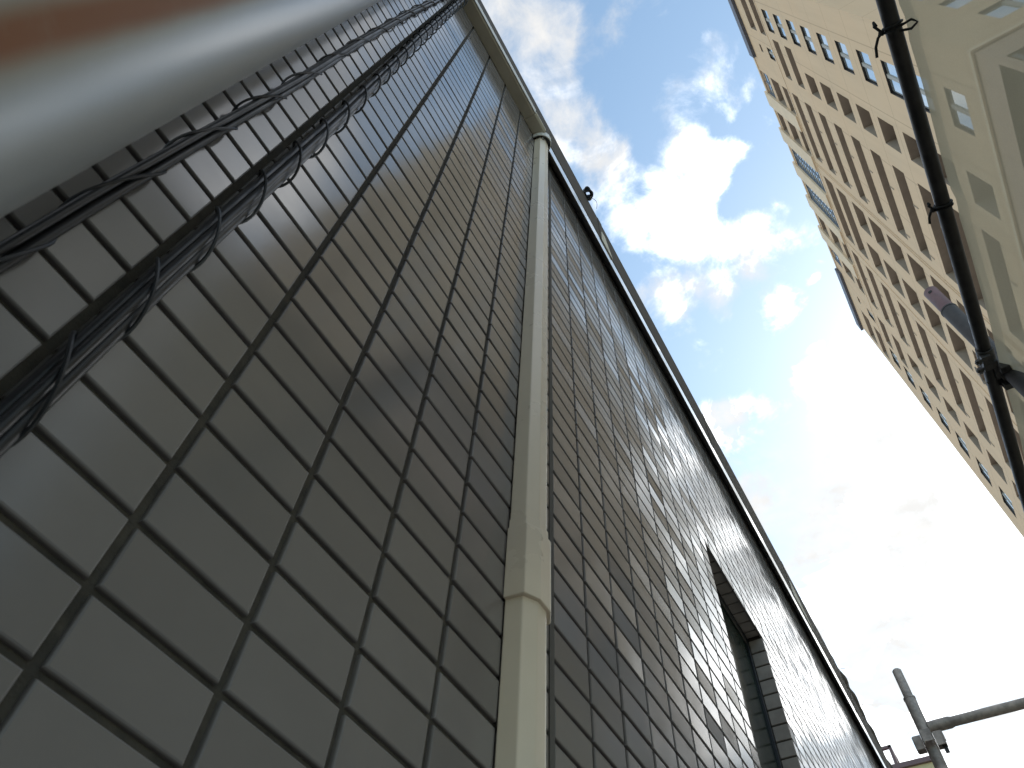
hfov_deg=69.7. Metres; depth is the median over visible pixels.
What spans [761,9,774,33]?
window
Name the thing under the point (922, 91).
window
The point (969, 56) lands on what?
building
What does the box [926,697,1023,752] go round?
scaffold crossbar
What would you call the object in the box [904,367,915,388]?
window
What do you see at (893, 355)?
window
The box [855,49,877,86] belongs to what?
window
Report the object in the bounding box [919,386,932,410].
window
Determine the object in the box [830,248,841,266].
grid window
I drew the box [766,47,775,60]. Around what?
window
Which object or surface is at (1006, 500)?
window
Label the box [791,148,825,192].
grid window
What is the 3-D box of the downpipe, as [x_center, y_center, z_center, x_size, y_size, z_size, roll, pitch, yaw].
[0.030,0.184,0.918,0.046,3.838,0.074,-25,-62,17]
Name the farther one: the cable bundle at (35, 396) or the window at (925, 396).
the window at (925, 396)
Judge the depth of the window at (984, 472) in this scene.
49.67 m
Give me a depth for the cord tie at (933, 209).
2.23 m
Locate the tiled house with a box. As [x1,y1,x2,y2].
[0,0,890,767]
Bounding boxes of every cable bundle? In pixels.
[0,0,443,273]
[0,0,467,457]
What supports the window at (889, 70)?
in the apartment tower
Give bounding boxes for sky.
[481,0,1023,767]
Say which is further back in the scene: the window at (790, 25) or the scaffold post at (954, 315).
the window at (790, 25)
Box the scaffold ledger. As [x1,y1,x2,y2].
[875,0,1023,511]
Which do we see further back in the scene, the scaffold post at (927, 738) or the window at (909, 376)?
the window at (909, 376)
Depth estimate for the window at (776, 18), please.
46.60 m
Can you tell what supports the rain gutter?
attached to the tiled house
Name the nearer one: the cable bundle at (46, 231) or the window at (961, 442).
the cable bundle at (46, 231)
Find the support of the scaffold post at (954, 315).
on the ground
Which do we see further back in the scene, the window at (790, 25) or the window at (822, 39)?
the window at (790, 25)
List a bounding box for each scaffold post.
[892,668,947,767]
[924,286,1023,396]
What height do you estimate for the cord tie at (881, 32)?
0.077 m
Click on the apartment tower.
(834, 95)
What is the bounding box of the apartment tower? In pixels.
[728,0,1023,536]
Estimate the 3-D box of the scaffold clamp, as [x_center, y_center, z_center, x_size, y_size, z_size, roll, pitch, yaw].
[1.648,-0.051,2.493,0.185,0.145,0.120,34,-62,-17]
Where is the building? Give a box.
[882,745,934,767]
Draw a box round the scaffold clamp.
[974,344,1013,390]
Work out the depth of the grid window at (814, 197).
61.58 m
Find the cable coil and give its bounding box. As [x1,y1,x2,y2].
[583,186,596,208]
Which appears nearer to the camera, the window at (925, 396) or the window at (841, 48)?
the window at (841, 48)
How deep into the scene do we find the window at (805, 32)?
41.53 m
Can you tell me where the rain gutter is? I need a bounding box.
[462,0,545,137]
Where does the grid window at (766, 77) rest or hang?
in the apartment tower
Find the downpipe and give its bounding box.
[495,132,550,767]
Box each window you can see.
[717,590,782,767]
[760,70,775,97]
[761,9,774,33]
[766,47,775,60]
[773,14,786,39]
[785,19,801,47]
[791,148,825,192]
[800,26,816,54]
[805,183,839,228]
[816,33,834,64]
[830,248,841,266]
[834,40,854,74]
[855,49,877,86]
[880,60,903,99]
[889,348,900,368]
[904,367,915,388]
[916,75,929,112]
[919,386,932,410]
[936,407,950,433]
[955,431,969,457]
[976,458,992,487]
[999,487,1015,516]
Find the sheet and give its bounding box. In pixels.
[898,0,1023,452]
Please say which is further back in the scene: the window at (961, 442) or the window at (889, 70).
the window at (961, 442)
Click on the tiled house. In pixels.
(256, 478)
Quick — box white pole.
[0,0,380,217]
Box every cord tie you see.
[872,18,917,57]
[927,199,953,223]
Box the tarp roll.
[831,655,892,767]
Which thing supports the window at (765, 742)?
in the tiled house
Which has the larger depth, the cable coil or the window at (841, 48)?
the window at (841, 48)
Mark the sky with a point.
(897, 553)
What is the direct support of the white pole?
on the ground
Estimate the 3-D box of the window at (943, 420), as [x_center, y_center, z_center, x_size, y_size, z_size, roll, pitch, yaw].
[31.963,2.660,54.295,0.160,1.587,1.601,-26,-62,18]
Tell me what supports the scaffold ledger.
attached to the scaffold clamp

